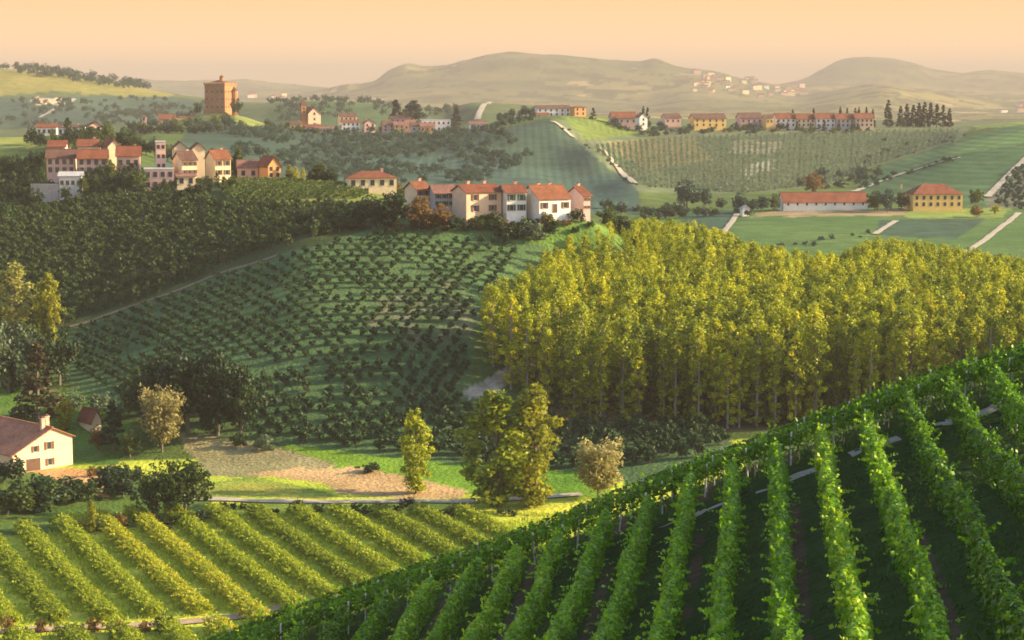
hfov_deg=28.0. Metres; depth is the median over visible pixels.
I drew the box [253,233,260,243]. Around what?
grove tree
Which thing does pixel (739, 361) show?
poplar
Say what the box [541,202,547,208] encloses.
window
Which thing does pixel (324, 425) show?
hazel tree
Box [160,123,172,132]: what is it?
ridge tree
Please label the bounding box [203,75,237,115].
castle
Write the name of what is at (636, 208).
field tree
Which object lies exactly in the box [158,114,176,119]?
ridge house
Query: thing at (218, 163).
window
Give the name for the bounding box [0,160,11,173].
village tree
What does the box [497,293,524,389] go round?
poplar
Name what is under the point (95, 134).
village tree
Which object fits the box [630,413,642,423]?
hazel tree
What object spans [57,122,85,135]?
house
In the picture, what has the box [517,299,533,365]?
poplar
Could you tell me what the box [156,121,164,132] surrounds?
ridge tree
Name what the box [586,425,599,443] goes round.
hazel tree
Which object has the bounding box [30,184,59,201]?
terrace wall
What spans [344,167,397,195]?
long house
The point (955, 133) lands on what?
vine row
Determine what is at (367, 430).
hazel tree
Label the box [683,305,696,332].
poplar
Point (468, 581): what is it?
vine row
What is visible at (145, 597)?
vine row
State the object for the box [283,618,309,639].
vine row
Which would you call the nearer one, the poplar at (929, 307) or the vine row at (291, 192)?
the poplar at (929, 307)
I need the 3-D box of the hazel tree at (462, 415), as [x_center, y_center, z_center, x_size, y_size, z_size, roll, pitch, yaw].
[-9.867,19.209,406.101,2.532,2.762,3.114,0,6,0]
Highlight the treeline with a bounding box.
[0,61,151,88]
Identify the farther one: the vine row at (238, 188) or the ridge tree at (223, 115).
the ridge tree at (223, 115)
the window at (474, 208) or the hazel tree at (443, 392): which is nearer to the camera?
the hazel tree at (443, 392)
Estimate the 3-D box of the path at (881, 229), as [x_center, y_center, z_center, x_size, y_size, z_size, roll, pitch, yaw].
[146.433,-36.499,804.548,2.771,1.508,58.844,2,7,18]
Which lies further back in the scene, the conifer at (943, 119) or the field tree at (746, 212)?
the conifer at (943, 119)
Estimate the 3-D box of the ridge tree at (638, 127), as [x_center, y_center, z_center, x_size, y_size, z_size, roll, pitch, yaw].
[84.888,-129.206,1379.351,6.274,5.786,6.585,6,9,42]
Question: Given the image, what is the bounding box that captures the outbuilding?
[76,406,103,432]
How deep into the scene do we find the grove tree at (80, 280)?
514.41 m
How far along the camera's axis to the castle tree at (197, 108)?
1416.36 m
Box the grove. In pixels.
[0,187,356,289]
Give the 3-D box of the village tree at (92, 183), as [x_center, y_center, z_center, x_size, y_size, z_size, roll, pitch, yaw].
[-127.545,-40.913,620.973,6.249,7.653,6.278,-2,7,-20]
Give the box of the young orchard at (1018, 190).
[994,164,1023,208]
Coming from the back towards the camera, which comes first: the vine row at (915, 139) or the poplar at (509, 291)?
the vine row at (915, 139)
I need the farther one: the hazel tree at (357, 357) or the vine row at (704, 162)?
the vine row at (704, 162)
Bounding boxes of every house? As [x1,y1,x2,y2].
[35,123,58,135]
[45,146,76,182]
[46,140,68,148]
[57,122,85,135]
[76,136,99,148]
[76,147,108,171]
[85,122,100,129]
[100,138,120,167]
[115,144,141,181]
[141,115,146,123]
[155,141,165,166]
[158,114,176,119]
[171,141,186,166]
[171,148,198,183]
[178,113,195,119]
[189,142,205,179]
[204,147,232,181]
[258,155,282,177]
[289,120,302,127]
[304,123,321,131]
[312,125,333,132]
[337,112,357,129]
[340,118,359,131]
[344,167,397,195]
[361,118,375,132]
[381,120,393,132]
[389,114,410,120]
[393,120,404,132]
[403,119,415,132]
[410,121,421,132]
[419,121,434,132]
[468,120,486,128]
[570,106,585,116]
[608,111,635,128]
[634,112,647,130]
[661,113,681,128]
[688,113,726,129]
[691,81,700,86]
[693,69,700,73]
[710,76,716,80]
[723,76,730,80]
[723,80,729,84]
[727,87,733,91]
[735,112,762,128]
[740,79,746,84]
[740,89,748,93]
[750,79,757,82]
[750,85,757,89]
[757,93,764,97]
[762,113,773,130]
[773,112,795,129]
[779,92,787,95]
[786,91,794,95]
[794,113,814,129]
[797,83,804,87]
[800,90,808,94]
[813,112,835,130]
[834,113,854,130]
[853,112,873,130]
[900,183,963,210]
[998,109,1007,112]
[1016,107,1023,112]
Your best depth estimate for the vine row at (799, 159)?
1191.16 m
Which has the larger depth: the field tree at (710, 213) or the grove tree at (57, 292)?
the field tree at (710, 213)
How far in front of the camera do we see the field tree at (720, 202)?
891.51 m
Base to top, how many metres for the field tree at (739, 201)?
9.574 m
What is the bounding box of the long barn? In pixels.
[778,192,867,210]
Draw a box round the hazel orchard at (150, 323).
[72,226,516,384]
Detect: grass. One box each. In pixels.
[0,510,624,639]
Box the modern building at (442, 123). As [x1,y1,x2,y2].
[421,119,450,129]
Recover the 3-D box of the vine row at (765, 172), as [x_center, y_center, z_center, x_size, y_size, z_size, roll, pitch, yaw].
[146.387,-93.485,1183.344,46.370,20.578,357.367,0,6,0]
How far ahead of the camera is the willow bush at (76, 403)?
417.56 m
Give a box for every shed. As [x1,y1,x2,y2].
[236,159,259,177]
[535,112,549,116]
[739,205,749,216]
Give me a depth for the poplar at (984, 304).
421.25 m
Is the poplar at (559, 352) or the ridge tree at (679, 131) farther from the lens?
the ridge tree at (679, 131)
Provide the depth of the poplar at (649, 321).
428.21 m
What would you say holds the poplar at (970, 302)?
on the ground at (988, 148)
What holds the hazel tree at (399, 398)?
on the ground at (988, 148)
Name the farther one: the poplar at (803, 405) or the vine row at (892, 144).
the vine row at (892, 144)
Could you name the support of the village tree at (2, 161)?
on the ground at (988, 148)
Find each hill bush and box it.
[382,218,396,228]
[391,220,405,230]
[422,221,432,228]
[462,223,472,230]
[480,212,494,222]
[485,219,501,229]
[511,216,531,227]
[533,213,554,226]
[543,223,557,234]
[562,219,571,225]
[570,226,579,232]
[584,220,595,226]
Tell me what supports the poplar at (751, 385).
on the ground at (988, 148)
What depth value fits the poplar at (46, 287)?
472.27 m
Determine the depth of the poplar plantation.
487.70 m
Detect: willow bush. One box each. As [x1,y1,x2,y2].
[55,389,85,409]
[88,391,117,413]
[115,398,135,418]
[491,220,519,241]
[512,219,547,240]
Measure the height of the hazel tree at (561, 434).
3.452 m
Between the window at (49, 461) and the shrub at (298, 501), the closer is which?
the shrub at (298, 501)
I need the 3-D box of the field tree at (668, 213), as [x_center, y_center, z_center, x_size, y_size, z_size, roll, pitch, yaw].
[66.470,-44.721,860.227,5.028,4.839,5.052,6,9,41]
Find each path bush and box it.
[0,614,16,633]
[34,618,51,632]
[75,622,87,637]
[84,616,103,632]
[108,619,123,637]
[138,620,151,632]
[153,611,172,632]
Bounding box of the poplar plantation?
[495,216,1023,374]
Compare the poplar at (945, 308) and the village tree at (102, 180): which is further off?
the village tree at (102, 180)
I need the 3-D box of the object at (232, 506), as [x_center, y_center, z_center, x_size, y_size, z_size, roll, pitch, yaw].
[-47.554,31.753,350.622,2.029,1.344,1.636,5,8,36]
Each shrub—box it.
[0,455,25,483]
[0,480,38,514]
[7,472,62,512]
[26,479,70,511]
[45,475,84,505]
[67,477,107,500]
[87,464,135,494]
[93,466,140,496]
[228,432,248,446]
[253,432,275,450]
[289,499,304,508]
[355,462,379,472]
[399,496,414,506]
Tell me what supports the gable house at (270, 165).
on the ground at (988, 148)
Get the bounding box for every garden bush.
[87,466,99,475]
[118,462,128,473]
[442,215,465,230]
[467,215,485,228]
[485,209,504,224]
[537,211,559,225]
[567,208,585,222]
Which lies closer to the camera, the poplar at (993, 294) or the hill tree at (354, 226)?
the poplar at (993, 294)
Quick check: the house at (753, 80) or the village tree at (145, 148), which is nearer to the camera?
the village tree at (145, 148)
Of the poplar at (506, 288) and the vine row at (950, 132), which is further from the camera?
the vine row at (950, 132)
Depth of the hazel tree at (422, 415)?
404.85 m
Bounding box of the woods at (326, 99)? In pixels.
[266,94,459,120]
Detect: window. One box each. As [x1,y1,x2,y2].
[31,445,39,452]
[44,441,53,449]
[46,457,54,465]
[216,161,221,165]
[224,161,229,165]
[224,170,229,174]
[370,180,374,185]
[417,191,423,195]
[435,194,440,198]
[442,194,447,198]
[471,194,478,200]
[471,205,478,211]
[489,194,496,200]
[489,205,496,210]
[507,194,515,200]
[507,204,515,210]
[517,194,525,200]
[517,204,525,210]
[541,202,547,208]
[562,202,568,208]
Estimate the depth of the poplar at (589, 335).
422.55 m
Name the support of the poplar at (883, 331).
on the ground at (988, 148)
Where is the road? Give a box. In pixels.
[194,492,582,502]
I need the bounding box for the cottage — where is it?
[57,171,84,199]
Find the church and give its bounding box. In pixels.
[300,99,320,127]
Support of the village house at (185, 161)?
on the ground at (988, 148)
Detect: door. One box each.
[26,457,40,471]
[552,204,557,212]
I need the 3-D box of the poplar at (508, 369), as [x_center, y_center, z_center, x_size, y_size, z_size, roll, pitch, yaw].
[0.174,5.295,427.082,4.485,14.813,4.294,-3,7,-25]
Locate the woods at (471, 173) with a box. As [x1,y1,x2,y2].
[227,123,533,182]
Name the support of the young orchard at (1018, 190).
on the ground at (988, 148)
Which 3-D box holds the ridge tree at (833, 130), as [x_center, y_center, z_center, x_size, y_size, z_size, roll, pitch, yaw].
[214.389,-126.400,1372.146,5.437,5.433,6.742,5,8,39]
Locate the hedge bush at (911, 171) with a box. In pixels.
[904,168,916,173]
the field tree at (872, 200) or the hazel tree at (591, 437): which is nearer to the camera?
the hazel tree at (591, 437)
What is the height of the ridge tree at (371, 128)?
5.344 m
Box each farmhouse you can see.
[0,414,75,474]
[402,177,429,217]
[428,184,454,216]
[450,180,503,224]
[499,180,528,222]
[526,182,572,222]
[568,182,592,220]
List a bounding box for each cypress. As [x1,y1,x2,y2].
[646,107,650,124]
[821,120,827,130]
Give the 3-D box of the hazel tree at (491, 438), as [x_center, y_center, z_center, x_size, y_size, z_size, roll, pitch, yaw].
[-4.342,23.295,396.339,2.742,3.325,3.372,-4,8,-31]
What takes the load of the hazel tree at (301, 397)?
on the ground at (988, 148)
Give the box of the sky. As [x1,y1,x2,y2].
[0,0,1023,87]
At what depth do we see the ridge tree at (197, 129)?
1244.54 m
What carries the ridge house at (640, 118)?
on the ground at (988, 148)
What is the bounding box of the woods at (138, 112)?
[0,94,204,125]
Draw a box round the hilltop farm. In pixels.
[534,104,569,115]
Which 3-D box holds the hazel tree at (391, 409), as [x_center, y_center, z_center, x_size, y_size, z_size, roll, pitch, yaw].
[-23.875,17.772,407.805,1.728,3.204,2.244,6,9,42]
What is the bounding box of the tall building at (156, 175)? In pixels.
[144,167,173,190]
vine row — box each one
[0,533,92,639]
[0,589,39,639]
[10,518,145,639]
[48,512,198,639]
[84,506,241,637]
[122,503,291,638]
[162,501,329,627]
[199,338,1023,639]
[201,501,356,613]
[216,340,1023,639]
[222,177,266,196]
[225,177,258,188]
[229,177,275,196]
[232,345,1023,639]
[235,177,290,195]
[241,178,296,201]
[242,502,398,600]
[246,634,265,639]
[247,178,301,201]
[256,179,302,197]
[265,178,307,198]
[274,179,314,199]
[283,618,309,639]
[284,179,325,198]
[284,501,428,593]
[294,180,332,197]
[304,180,338,197]
[312,181,345,197]
[316,601,357,639]
[321,183,346,197]
[324,501,459,583]
[332,185,352,197]
[342,186,362,197]
[350,187,368,198]
[350,590,397,639]
[365,501,494,573]
[388,570,442,639]
[406,502,523,560]
[419,556,486,639]
[450,501,544,550]
[459,538,529,639]
[490,524,574,639]
[533,509,618,639]
[584,493,664,639]
[601,143,605,155]
[606,143,610,159]
[611,142,616,163]
[616,142,622,168]
[622,141,628,171]
[628,141,635,176]
[634,140,640,180]
[635,473,707,639]
[639,139,646,184]
[644,139,652,186]
[650,138,657,186]
[656,137,663,187]
[662,138,668,187]
[668,136,673,187]
[673,135,679,186]
[679,136,684,186]
[685,136,689,185]
[690,135,695,186]
[690,454,751,639]
[696,136,700,188]
[702,135,707,188]
[707,135,711,189]
[714,134,717,190]
[718,135,722,190]
[724,134,729,190]
[730,134,734,191]
[735,134,739,191]
[741,134,745,191]
[746,134,751,191]
[751,133,756,191]
[752,437,813,639]
[757,133,762,190]
[763,133,768,190]
[768,133,773,189]
[773,133,779,189]
[779,134,785,188]
[784,132,791,187]
[790,131,796,186]
[796,133,802,186]
[802,132,808,186]
[803,423,887,639]
[807,132,814,182]
[814,131,819,172]
[819,131,825,170]
[824,131,831,183]
[829,131,837,183]
[835,131,843,180]
[841,131,848,178]
[847,130,855,173]
[851,409,964,639]
[852,130,860,172]
[858,130,866,166]
[864,129,872,166]
[870,129,879,165]
[876,129,884,163]
[882,129,889,162]
[888,129,895,160]
[894,129,901,158]
[895,389,1023,639]
[899,129,907,156]
[906,129,912,154]
[911,129,919,152]
[917,129,924,150]
[922,129,930,149]
[929,129,936,147]
[935,129,941,144]
[938,376,1023,520]
[940,129,947,142]
[946,128,953,140]
[952,128,958,139]
[980,364,1023,444]
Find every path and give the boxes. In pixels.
[0,603,281,632]
[38,98,75,117]
[69,253,278,326]
[474,102,491,119]
[552,121,574,136]
[599,147,636,182]
[658,396,1023,527]
[723,214,739,231]
[852,157,959,190]
[872,220,897,233]
[966,212,1020,250]
[984,157,1023,196]
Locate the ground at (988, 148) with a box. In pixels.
[0,52,1023,639]
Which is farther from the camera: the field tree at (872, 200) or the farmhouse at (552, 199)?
the field tree at (872, 200)
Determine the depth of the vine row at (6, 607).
271.83 m
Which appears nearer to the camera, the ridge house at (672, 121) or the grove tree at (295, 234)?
the grove tree at (295, 234)
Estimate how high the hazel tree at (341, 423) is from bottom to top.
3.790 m
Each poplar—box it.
[0,261,35,332]
[32,271,66,339]
[85,499,97,532]
[398,408,436,493]
[454,389,538,507]
[479,283,495,343]
[480,289,497,354]
[481,284,503,366]
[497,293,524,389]
[498,276,508,340]
[498,300,510,368]
[499,281,518,349]
[501,289,513,350]
[501,314,519,378]
[502,382,564,507]
[509,283,534,382]
[513,292,532,358]
[513,311,538,394]
[516,301,535,387]
[517,269,534,351]
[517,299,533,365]
[528,301,550,387]
[529,287,543,360]
[532,287,546,346]
[532,296,542,357]
[534,299,553,366]
[534,300,555,385]
[537,320,554,400]
[537,327,557,409]
[545,284,570,377]
[549,279,565,331]
[550,290,570,382]
[552,320,566,400]
[553,318,567,392]
[554,327,572,413]
[557,314,576,406]
[558,328,590,418]
[568,301,590,392]
[569,302,596,392]
[571,305,592,401]
[572,308,591,411]
[575,337,592,414]
[579,337,600,420]
[587,302,599,388]
[589,323,598,398]
[590,336,611,423]
[591,332,609,412]
[592,313,617,416]
[593,329,610,403]
[601,305,619,390]
[606,320,617,403]
[608,317,630,413]
[609,315,642,419]
[613,292,641,329]
[614,333,632,415]
[614,337,632,404]
[620,306,633,395]
[626,321,646,403]
[626,324,654,412]
[628,348,648,418]
[632,323,656,414]
[639,299,653,370]
[640,316,652,389]
[642,318,657,404]
[642,333,657,410]
[643,328,662,415]
[646,326,669,418]
[651,309,666,341]
[656,328,672,406]
[656,337,674,421]
[661,310,689,411]
[663,330,686,422]
[665,312,682,405]
[665,340,686,416]
[670,305,689,398]
[678,314,705,418]
[678,320,689,407]
[682,331,691,406]
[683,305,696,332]
[685,297,703,316]
[685,334,702,409]
[685,345,703,417]
[688,305,709,397]
[688,323,708,423]
[695,315,711,414]
[698,294,724,394]
[700,313,710,402]
[700,316,727,412]
[704,298,727,327]
[704,334,721,422]
[706,311,726,408]
[706,346,725,425]
[713,350,739,428]
[718,321,738,412]
[721,331,747,426]
[722,350,737,419]
[723,307,753,402]
[724,302,739,334]
[728,323,750,427]
[737,296,754,322]
[737,321,763,417]
[737,323,752,411]
[738,324,749,418]
[742,313,772,425]
[746,347,763,424]
[748,300,765,393]
[749,322,778,420]
[752,309,766,406]
[755,300,771,337]
[759,336,774,413]
[761,308,786,423]
[763,304,774,400]
[764,324,787,423]
[766,298,785,401]
[773,303,793,407]
[774,329,785,415]
[778,328,803,420]
[781,299,791,307]
[783,307,799,329]
[783,309,805,398]
[783,319,807,417]
[784,330,809,420]
[784,344,799,414]
[791,297,805,310]
[794,303,806,389]
[797,312,816,412]
[799,319,812,408]
[799,323,818,418]
[800,303,812,394]
[801,323,832,415]
[802,306,828,417]
[807,301,823,396]
[810,286,824,308]
[813,317,829,410]
[817,297,833,398]
[818,340,839,409]
[821,329,847,412]
[822,318,838,406]
[825,304,839,359]
[825,314,846,402]
[831,314,860,407]
[832,325,850,402]
[835,294,854,397]
[839,323,864,401]
[840,300,853,398]
[845,302,864,400]
[847,337,864,400]
[850,332,873,398]
[854,299,870,368]
[856,312,878,398]
[859,310,882,393]
[860,311,885,410]
[862,296,883,391]
[872,318,897,390]
[873,289,888,317]
[873,315,892,397]
[876,301,889,368]
[881,331,897,407]
[883,299,896,367]
[884,309,913,407]
[885,326,903,413]
[892,287,908,311]
[892,305,908,372]
[893,296,909,380]
[895,306,928,408]
[899,315,926,380]
[906,298,926,383]
[907,306,928,384]
[915,293,924,369]
[918,310,939,369]
[918,333,933,400]
[919,294,943,371]
[923,329,948,398]
[925,319,947,393]
[926,319,940,399]
[930,294,960,389]
[932,293,949,315]
[938,319,959,393]
[941,335,960,372]
[942,296,961,357]
[949,286,964,310]
[951,327,971,388]
[952,330,967,362]
[954,311,968,388]
[958,299,974,323]
[961,317,978,382]
[962,324,980,385]
[963,296,986,384]
[968,289,982,318]
[970,301,989,380]
[972,318,989,385]
[976,310,995,378]
[979,282,991,307]
[981,308,1000,377]
[981,322,999,382]
[986,287,1001,317]
[990,309,1002,319]
[991,288,1008,316]
[991,307,1019,373]
[993,323,1005,355]
[1001,308,1014,325]
[1002,302,1015,309]
[1009,329,1020,375]
[1012,302,1023,363]
[1014,300,1023,316]
[1014,311,1023,348]
[1016,288,1023,302]
[1018,321,1023,371]
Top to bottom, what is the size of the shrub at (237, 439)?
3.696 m
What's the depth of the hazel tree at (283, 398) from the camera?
411.59 m
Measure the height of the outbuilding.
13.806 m
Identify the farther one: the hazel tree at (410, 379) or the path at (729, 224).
the path at (729, 224)
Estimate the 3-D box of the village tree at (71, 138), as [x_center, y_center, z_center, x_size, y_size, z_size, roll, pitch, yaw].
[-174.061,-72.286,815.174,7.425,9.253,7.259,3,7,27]
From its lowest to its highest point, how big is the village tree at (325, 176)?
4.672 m
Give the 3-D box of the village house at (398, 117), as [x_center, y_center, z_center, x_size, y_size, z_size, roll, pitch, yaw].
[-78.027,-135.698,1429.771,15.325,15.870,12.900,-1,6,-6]
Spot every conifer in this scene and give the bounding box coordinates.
[6,341,63,420]
[882,100,894,126]
[895,106,905,126]
[903,104,911,126]
[908,105,917,126]
[914,103,924,126]
[919,102,931,126]
[925,103,935,126]
[932,104,940,126]
[937,105,948,126]
[945,108,953,126]
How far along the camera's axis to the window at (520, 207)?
502.42 m
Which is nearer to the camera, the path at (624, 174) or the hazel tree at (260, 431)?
the hazel tree at (260, 431)
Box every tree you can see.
[0,155,7,177]
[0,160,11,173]
[0,171,15,183]
[0,194,11,208]
[0,202,9,218]
[0,318,43,391]
[0,362,30,393]
[1,180,23,203]
[3,320,30,335]
[6,153,23,171]
[6,155,13,174]
[10,177,27,194]
[11,200,20,209]
[14,159,24,178]
[16,325,48,377]
[17,165,39,180]
[19,194,31,207]
[21,171,42,190]
[22,187,29,196]
[23,126,43,144]
[23,187,44,208]
[25,150,40,167]
[27,155,40,167]
[28,307,34,318]
[28,317,38,327]
[29,170,44,183]
[36,134,47,146]
[38,150,46,168]
[39,325,83,384]
[40,159,46,183]
[45,179,55,183]
[49,129,57,139]
[54,398,73,429]
[55,289,63,298]
[57,133,66,139]
[57,283,67,291]
[58,184,71,198]
[59,309,70,324]
[60,289,69,302]
[63,117,71,133]
[63,126,82,148]
[64,301,74,309]
[65,286,71,296]
[66,307,74,320]
[71,279,78,291]
[72,290,81,300]
[72,305,82,315]
[75,295,86,309]
[76,175,89,197]
[77,275,84,285]
[82,125,93,136]
[83,126,102,142]
[83,275,93,288]
[84,172,100,191]
[84,272,95,280]
[84,299,95,312]
[88,295,96,306]
[88,424,107,450]
[90,163,104,178]
[92,285,103,299]
[97,158,117,177]
[98,172,110,189]
[99,124,115,140]
[100,400,124,451]
[101,121,113,135]
[102,281,112,289]
[104,287,113,301]
[107,181,117,194]
[107,282,118,295]
[111,175,123,187]
[111,278,119,287]
[113,133,121,143]
[113,384,120,393]
[115,170,130,192]
[116,162,125,173]
[116,270,124,282]
[117,127,133,145]
[117,263,127,271]
[119,427,142,457]
[120,363,156,419]
[121,169,149,191]
[122,120,135,131]
[122,136,130,145]
[124,163,139,173]
[126,353,187,421]
[127,132,142,145]
[128,265,138,273]
[129,458,181,518]
[130,134,139,145]
[130,285,139,300]
[131,271,139,283]
[135,120,147,134]
[135,140,144,149]
[135,382,186,452]
[137,274,149,286]
[141,281,154,295]
[142,142,150,155]
[142,259,153,270]
[146,123,155,132]
[146,136,155,155]
[148,261,159,271]
[149,275,157,283]
[150,183,161,193]
[150,255,162,265]
[151,267,160,276]
[152,118,159,126]
[154,279,166,291]
[154,346,220,433]
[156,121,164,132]
[157,189,167,201]
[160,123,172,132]
[161,457,214,511]
[163,184,170,197]
[164,262,175,274]
[166,144,172,160]
[166,247,176,255]
[167,250,177,258]
[168,116,177,124]
[168,271,177,283]
[169,177,180,188]
[169,184,175,192]
[169,265,180,278]
[170,122,178,131]
[173,125,182,133]
[177,250,185,257]
[179,262,190,270]
[180,254,188,262]
[183,117,193,127]
[184,183,195,194]
[184,249,192,258]
[186,124,200,133]
[186,350,249,435]
[187,241,196,252]
[191,252,201,262]
[192,115,202,125]
[192,124,199,132]
[192,184,200,192]
[194,103,202,115]
[195,178,203,183]
[196,183,207,193]
[199,125,207,133]
[200,179,213,191]
[201,418,215,433]
[203,176,212,184]
[205,119,216,128]
[205,124,214,132]
[207,236,217,245]
[209,239,219,251]
[210,115,221,124]
[213,181,220,188]
[214,173,219,181]
[214,363,268,434]
[215,122,223,133]
[219,112,230,122]
[220,176,228,191]
[220,248,227,258]
[221,115,232,125]
[226,175,240,186]
[226,229,234,242]
[229,98,243,115]
[231,154,236,176]
[231,161,236,176]
[231,229,242,243]
[234,146,242,174]
[243,235,256,248]
[244,227,250,235]
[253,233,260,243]
[254,221,264,232]
[257,425,269,435]
[258,385,265,395]
[258,407,268,417]
[259,234,266,242]
[260,370,266,381]
[263,375,273,388]
[264,392,276,405]
[265,415,274,427]
[272,351,281,362]
[273,370,282,379]
[274,231,283,246]
[274,420,287,435]
[275,384,282,395]
[278,373,290,385]
[279,227,290,241]
[280,392,288,402]
[281,411,293,423]
[282,233,293,244]
[285,164,292,177]
[285,222,292,230]
[285,395,300,413]
[286,347,295,359]
[287,365,295,376]
[289,228,299,239]
[290,421,297,430]
[292,167,299,178]
[292,371,305,384]
[292,424,310,442]
[295,127,302,132]
[295,209,310,227]
[296,392,306,402]
[296,410,306,423]
[300,168,305,180]
[300,347,309,355]
[301,227,309,236]
[301,397,314,412]
[302,379,311,392]
[303,364,310,374]
[303,419,313,432]
[306,170,316,179]
[307,216,331,233]
[308,162,327,179]
[308,356,318,364]
[309,224,319,236]
[310,207,323,218]
[312,219,322,234]
[314,128,321,134]
[314,424,324,441]
[316,397,329,411]
[317,197,339,209]
[320,172,331,180]
[321,201,341,219]
[321,420,328,430]
[322,224,331,234]
[322,385,333,400]
[323,354,331,364]
[323,368,335,380]
[324,128,333,133]
[324,169,338,180]
[324,406,337,421]
[327,427,337,440]
[329,361,338,372]
[332,414,347,430]
[333,401,343,410]
[336,432,348,446]
[337,352,345,361]
[338,196,354,210]
[338,367,348,379]
[341,384,352,399]
[341,406,353,420]
[342,128,350,135]
[342,210,362,228]
[343,424,352,438]
[344,377,357,388]
[345,361,353,372]
[348,397,357,408]
[351,352,360,361]
[351,415,361,428]
[351,428,362,444]
[353,368,362,380]
[353,385,365,398]
[353,422,371,438]
[356,193,387,227]
[357,406,368,418]
[359,392,372,407]
[360,359,369,371]
[365,413,375,428]
[368,126,375,131]
[368,365,375,380]
[369,385,380,397]
[371,404,381,417]
[372,423,386,436]
[373,434,390,451]
[375,359,382,370]
[376,190,409,224]
[379,399,386,407]
[379,409,392,426]
[382,369,390,379]
[383,432,394,444]
[384,385,393,396]
[386,402,397,414]
[387,358,399,369]
[387,420,399,435]
[389,99,403,114]
[390,435,401,450]
[391,378,399,387]
[393,394,404,405]
[393,411,406,425]
[395,352,402,359]
[395,366,404,378]
[399,188,404,197]
[400,385,410,394]
[401,100,427,121]
[402,195,436,230]
[403,401,416,412]
[404,373,417,386]
[406,360,412,369]
[407,391,420,403]
[409,353,416,361]
[410,367,419,375]
[413,409,426,418]
[418,400,428,411]
[419,360,426,368]
[420,376,429,386]
[423,352,430,358]
[428,203,450,230]
[428,367,437,377]
[428,412,437,421]
[429,395,446,413]
[429,436,446,454]
[430,381,438,394]
[430,426,443,439]
[432,359,440,369]
[434,415,448,429]
[436,350,447,360]
[436,389,450,401]
[436,432,448,448]
[441,366,448,377]
[441,408,454,421]
[443,380,455,394]
[444,428,454,438]
[446,400,455,411]
[446,436,457,454]
[447,414,464,428]
[448,358,457,369]
[450,106,462,127]
[451,373,460,385]
[452,390,462,402]
[454,442,465,458]
[457,410,467,420]
[460,400,472,411]
[462,359,470,369]
[477,433,488,453]
[480,444,494,462]
[484,434,494,442]
[485,439,494,456]
[497,114,504,121]
[500,120,506,125]
[501,112,508,120]
[506,116,516,125]
[507,109,515,116]
[516,114,523,123]
[520,105,529,114]
[528,110,536,118]
[547,410,557,424]
[549,451,565,468]
[550,421,564,435]
[554,431,566,443]
[558,414,570,429]
[559,441,575,456]
[564,423,573,441]
[569,445,579,466]
[571,424,577,436]
[571,436,625,497]
[575,435,588,446]
[576,428,585,437]
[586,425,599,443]
[586,433,596,444]
[589,108,596,119]
[591,422,601,436]
[593,437,604,447]
[595,205,617,227]
[597,428,611,442]
[598,413,613,425]
[599,199,606,208]
[600,421,616,439]
[605,198,612,205]
[609,432,626,442]
[611,423,618,431]
[612,121,620,126]
[612,417,624,431]
[613,215,634,238]
[613,443,628,460]
[615,202,627,214]
[616,449,626,466]
[620,415,627,428]
[621,429,628,439]
[624,441,630,451]
[627,427,640,443]
[627,446,638,464]
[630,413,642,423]
[631,205,641,210]
[632,231,648,247]
[632,418,646,436]
[632,438,647,458]
[635,123,642,130]
[638,129,647,134]
[639,431,651,444]
[640,210,646,218]
[643,445,656,463]
[644,207,654,215]
[646,420,660,434]
[648,129,656,135]
[648,440,657,457]
[649,435,664,451]
[651,429,668,442]
[654,204,666,214]
[654,212,663,219]
[655,415,669,427]
[657,124,666,130]
[657,203,671,218]
[659,437,674,455]
[660,424,674,436]
[664,419,678,437]
[664,434,677,446]
[666,208,675,217]
[669,201,684,213]
[669,415,682,428]
[672,428,680,440]
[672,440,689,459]
[674,178,700,207]
[676,128,684,133]
[676,208,687,217]
[679,419,690,436]
[683,421,700,438]
[683,428,699,447]
[686,122,694,130]
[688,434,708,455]
[690,415,708,433]
[692,206,699,215]
[698,188,711,208]
[699,205,707,216]
[699,433,710,443]
[703,426,714,441]
[707,207,715,215]
[709,424,717,434]
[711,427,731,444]
[712,208,720,215]
[715,198,726,208]
[726,126,732,132]
[732,191,746,211]
[733,207,739,213]
[740,124,749,129]
[743,209,751,216]
[745,199,758,210]
[750,125,762,132]
[755,195,769,211]
[767,193,780,210]
[778,123,785,130]
[796,178,804,186]
[798,125,807,132]
[801,170,824,191]
[815,167,829,175]
[820,175,827,184]
[829,127,836,133]
[835,168,844,176]
[836,181,848,187]
[844,172,855,179]
[853,178,861,183]
[854,169,864,177]
[858,172,868,179]
[861,179,870,185]
[865,190,882,210]
[869,174,877,180]
[873,167,882,175]
[876,188,896,211]
[895,192,909,209]
[969,188,983,204]
[969,205,983,217]
[990,203,1000,213]
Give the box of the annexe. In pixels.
[174,173,196,189]
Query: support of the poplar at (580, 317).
on the ground at (988, 148)
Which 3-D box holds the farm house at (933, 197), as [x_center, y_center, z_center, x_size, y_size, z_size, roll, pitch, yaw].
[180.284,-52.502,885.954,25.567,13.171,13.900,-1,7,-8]
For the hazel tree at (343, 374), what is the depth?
419.93 m
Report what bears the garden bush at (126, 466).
on the ground at (988, 148)
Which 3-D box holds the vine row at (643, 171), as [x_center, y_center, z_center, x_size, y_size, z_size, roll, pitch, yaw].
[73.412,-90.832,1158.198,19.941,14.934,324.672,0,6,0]

